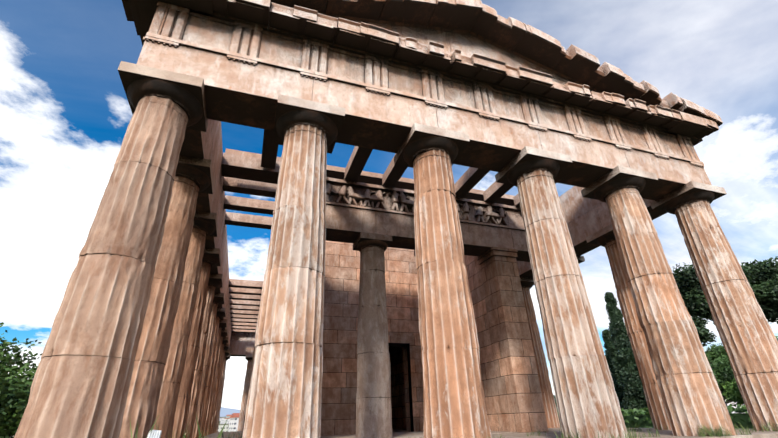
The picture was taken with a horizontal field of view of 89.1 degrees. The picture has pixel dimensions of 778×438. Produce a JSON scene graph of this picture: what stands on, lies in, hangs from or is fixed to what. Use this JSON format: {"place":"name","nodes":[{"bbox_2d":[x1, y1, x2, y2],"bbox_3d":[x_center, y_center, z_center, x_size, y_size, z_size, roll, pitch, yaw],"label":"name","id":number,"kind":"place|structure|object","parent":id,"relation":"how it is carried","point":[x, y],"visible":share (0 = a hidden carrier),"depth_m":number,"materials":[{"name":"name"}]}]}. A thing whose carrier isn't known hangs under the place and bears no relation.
{"place":"outdoors","nodes":[
{"label":"outdoors","id":0,"kind":"place"},
{"bbox_2d":[147,430,161,437],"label":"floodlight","id":1,"kind":"object","parent":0,"point":[154,433],"visible":0.96,"depth_m":4.31,"materials":[{"name":"white"}]},
{"bbox_2d":[220,398,554,416],"bbox_3d":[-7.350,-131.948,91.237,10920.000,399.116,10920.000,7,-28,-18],"label":"distant hills","id":2,"kind":"structure","parent":0,"point":[224,412],"depth_m":4589.14,"materials":[{"name":"blue"}]},
{"bbox_2d":[0,0,777,409],"label":"sky","id":3,"kind":"structure","parent":0,"point":[66,114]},
{"bbox_2d":[120,411,777,437],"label":"weedy grass","id":4,"kind":"structure","parent":0,"point":[719,431],"depth_m":6.98,"materials":[{"name":"green plant"}]},
{"bbox_3d":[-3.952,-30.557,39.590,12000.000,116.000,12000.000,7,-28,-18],"label":"terrain","id":5,"kind":"structure","parent":0,"visible":0},
{"bbox_2d":[0,322,41,437],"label":"broadleaf tree","id":6,"kind":"object","parent":5,"relation":"on","point":[15,387],"visible":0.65,"depth_m":9.68,"materials":[{"name":"green plant"}]},
{"bbox_2d":[218,400,747,431],"bbox_3d":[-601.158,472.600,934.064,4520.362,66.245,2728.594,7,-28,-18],"label":"city buildings","id":7,"kind":"structure","parent":5,"relation":"on","point":[233,420],"depth_m":300.67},
{"bbox_2d":[201,428,777,437],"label":"crepidoma","id":8,"kind":"object","parent":5,"relation":"on","point":[550,433],"visible":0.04,"depth_m":8.85,"materials":[{"name":"stone"}]},
{"bbox_2d":[14,61,207,437],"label":"column","id":9,"kind":"structure","parent":8,"relation":"on","point":[80,385],"depth_m":5.10,"materials":[{"name":"stone"}]},
{"bbox_2d":[129,0,718,200],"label":"entablature","id":10,"kind":"structure","parent":9,"relation":"on","point":[248,61],"depth_m":8.26,"materials":[{"name":"stone"}]},
{"bbox_2d":[122,0,722,126],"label":"pediment","id":11,"kind":"structure","parent":10,"relation":"on","point":[468,28],"depth_m":10.05,"materials":[{"name":"stone"}]},
{"bbox_2d":[119,155,213,437],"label":"column","id":12,"kind":"structure","parent":8,"relation":"on","point":[193,177],"depth_m":7.39,"materials":[{"name":"stone"}]},
{"bbox_2d":[153,211,217,437],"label":"column","id":13,"kind":"structure","parent":8,"relation":"on","point":[205,225],"depth_m":9.60,"materials":[{"name":"stone"}]},
{"bbox_2d":[172,247,220,437],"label":"column","id":14,"kind":"structure","parent":8,"relation":"on","point":[211,257],"depth_m":11.78,"materials":[{"name":"stone"}]},
{"bbox_2d":[185,273,222,437],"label":"column","id":15,"kind":"structure","parent":8,"relation":"on","point":[215,281],"depth_m":14.05,"materials":[{"name":"stone"}]},
{"bbox_2d":[192,292,224,437],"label":"column","id":16,"kind":"structure","parent":8,"relation":"on","point":[218,298],"depth_m":16.29,"materials":[{"name":"stone"}]},
{"bbox_2d":[200,307,225,436],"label":"column","id":17,"kind":"structure","parent":8,"relation":"on","point":[221,312],"depth_m":18.40,"materials":[{"name":"stone"}]},
{"bbox_2d":[134,0,231,349],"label":"entablature","id":18,"kind":"structure","parent":17,"relation":"on","point":[207,144],"depth_m":10.37,"materials":[{"name":"stone"}]},
{"bbox_2d":[203,319,226,435],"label":"column","id":19,"kind":"structure","parent":8,"relation":"on","point":[222,323],"depth_m":20.75,"materials":[{"name":"stone"}]},
{"bbox_2d":[207,329,227,434],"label":"column","id":20,"kind":"structure","parent":8,"relation":"on","point":[224,332],"depth_m":22.81,"materials":[{"name":"stone"}]},
{"bbox_2d":[210,337,228,433],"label":"column","id":21,"kind":"structure","parent":8,"relation":"on","point":[225,340],"depth_m":25.04,"materials":[{"name":"stone"}]},
{"bbox_2d":[212,344,228,432],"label":"column","id":22,"kind":"structure","parent":8,"relation":"on","point":[226,346],"depth_m":27.14,"materials":[{"name":"stone"}]},
{"bbox_2d":[214,350,229,432],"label":"column","id":23,"kind":"structure","parent":8,"relation":"on","point":[227,352],"depth_m":29.55,"materials":[{"name":"stone"}]},
{"bbox_2d":[216,355,229,431],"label":"column","id":24,"kind":"structure","parent":8,"relation":"on","point":[227,357],"depth_m":31.39,"materials":[{"name":"stone"}]},
{"bbox_2d":[237,355,252,430],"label":"column","id":25,"kind":"structure","parent":8,"relation":"on","point":[248,358],"depth_m":31.64,"materials":[{"name":"stone"}]},
{"bbox_2d":[229,330,255,356],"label":"entablature","id":26,"kind":"structure","parent":25,"relation":"on","point":[241,344],"depth_m":33.05,"materials":[{"name":"stone"}]},
{"bbox_2d":[242,94,344,437],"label":"column","id":27,"kind":"structure","parent":8,"relation":"on","point":[284,396],"depth_m":5.78,"materials":[{"name":"stone"}]},
{"bbox_2d":[248,241,547,435],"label":"cella walls","id":28,"kind":"structure","parent":8,"relation":"on","point":[511,388],"depth_m":14.39,"materials":[{"name":"stone"}]},
{"bbox_2d":[221,153,529,261],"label":"entablature","id":29,"kind":"structure","parent":28,"relation":"attached to","point":[347,223],"depth_m":12.72,"materials":[{"name":"stone"}]},
{"bbox_2d":[326,183,507,225],"bbox_3d":[0.593,-0.552,13.179,7.800,0.735,0.180,7,-28,-18],"label":"frieze","id":30,"kind":"object","parent":29,"relation":"attached to","point":[401,201],"visible":0.52,"depth_m":13.03,"materials":[{"name":"stone"}]},
{"bbox_2d":[223,129,555,332],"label":"ceiling beams","id":31,"kind":"structure","parent":28,"relation":"on","point":[245,298],"depth_m":13.76,"materials":[{"name":"stone"}]},
{"bbox_2d":[321,431,518,437],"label":"pronaos floor","id":32,"kind":"structure","parent":8,"relation":"on","point":[407,434],"depth_m":11.83,"materials":[{"name":"stone"}]},
{"bbox_2d":[353,232,391,437],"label":"column","id":33,"kind":"structure","parent":32,"relation":"on","point":[373,408],"depth_m":10.86,"materials":[{"name":"stone"}]},
{"bbox_2d":[394,123,491,437],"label":"column","id":34,"kind":"structure","parent":8,"relation":"on","point":[454,400],"depth_m":6.57,"materials":[{"name":"stone"}]},
{"bbox_2d":[520,276,559,427],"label":"column","id":35,"kind":"structure","parent":8,"relation":"on","point":[550,408],"depth_m":15.22,"materials":[{"name":"stone"}]},
{"bbox_2d":[495,146,628,437],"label":"column","id":36,"kind":"structure","parent":8,"relation":"on","point":[587,402],"depth_m":7.37,"materials":[{"name":"stone"}]},
{"bbox_2d":[576,255,584,263],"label":"column","id":37,"kind":"structure","parent":8,"relation":"on","point":[580,259],"depth_m":14.47,"materials":[{"name":"stone"}]},
{"bbox_2d":[586,224,670,429],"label":"column","id":38,"kind":"structure","parent":8,"relation":"on","point":[605,237],"depth_m":11.19,"materials":[{"name":"stone"}]},
{"bbox_2d":[581,166,736,435],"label":"column","id":39,"kind":"structure","parent":8,"relation":"on","point":[691,394],"depth_m":8.17,"materials":[{"name":"stone"}]},
{"bbox_2d":[650,181,777,430],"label":"column","id":40,"kind":"structure","parent":8,"relation":"on","point":[749,341],"depth_m":9.12,"materials":[{"name":"stone"}]},
{"bbox_2d":[601,329,626,409],"bbox_3d":[19.081,13.342,32.710,2.184,8.326,2.070,7,-28,-18],"label":"cypress tree","id":41,"kind":"object","parent":5,"relation":"on","point":[610,352],"visible":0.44,"depth_m":33.14,"materials":[{"name":"green plant"}]},
{"bbox_2d":[604,292,647,415],"bbox_3d":[17.450,10.316,28.862,2.563,10.221,2.321,7,-28,-18],"label":"cypress tree","id":42,"kind":"object","parent":5,"relation":"on","point":[630,381],"visible":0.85,"depth_m":28.57,"materials":[{"name":"green plant"}]},
{"bbox_2d":[557,404,753,428],"bbox_3d":[13.756,10.597,20.148,1.858,1.968,58.467,7,-28,-18],"label":"hedge","id":43,"kind":"object","parent":5,"relation":"on","point":[741,415],"visible":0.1,"depth_m":20.09,"materials":[{"name":"green plant"}]},
{"bbox_2d":[692,315,716,346],"bbox_3d":[27.631,14.268,37.249,7.934,10.633,7.729,-4,-27,4],"label":"pine tree","id":44,"kind":"object","parent":5,"relation":"on","point":[704,335],"visible":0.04,"depth_m":35.78,"materials":[{"name":"green plant"}]},
{"bbox_2d":[704,343,736,403],"bbox_3d":[21.110,10.841,25.740,6.750,6.062,5.639,-21,-33,33],"label":"broadleaf tree","id":45,"kind":"object","parent":5,"relation":"on","point":[719,361],"visible":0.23,"depth_m":24.64,"materials":[{"name":"green plant"}]},
{"bbox_2d":[672,256,777,324],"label":"pine tree","id":46,"kind":"object","parent":5,"relation":"on","point":[762,277],"visible":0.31,"depth_m":26.74,"materials":[{"name":"green plant"}]},
{"bbox_2d":[721,336,777,406],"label":"bush","id":47,"kind":"object","parent":5,"relation":"on","point":[733,390],"visible":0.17,"depth_m":22.45,"materials":[{"name":"green plant"}]},
{"bbox_3d":[-0.997,14.228,33.101,1.200,5.600,1.200,7,-28,-18],"label":"column","id":48,"kind":"object","parent":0,"visible":0},
{"bbox_2d":[517,112,718,276],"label":"entablature","id":49,"kind":"structure","parent":48,"relation":"on","point":[585,218],"depth_m":13.27,"materials":[{"name":"stone"}]}
]}

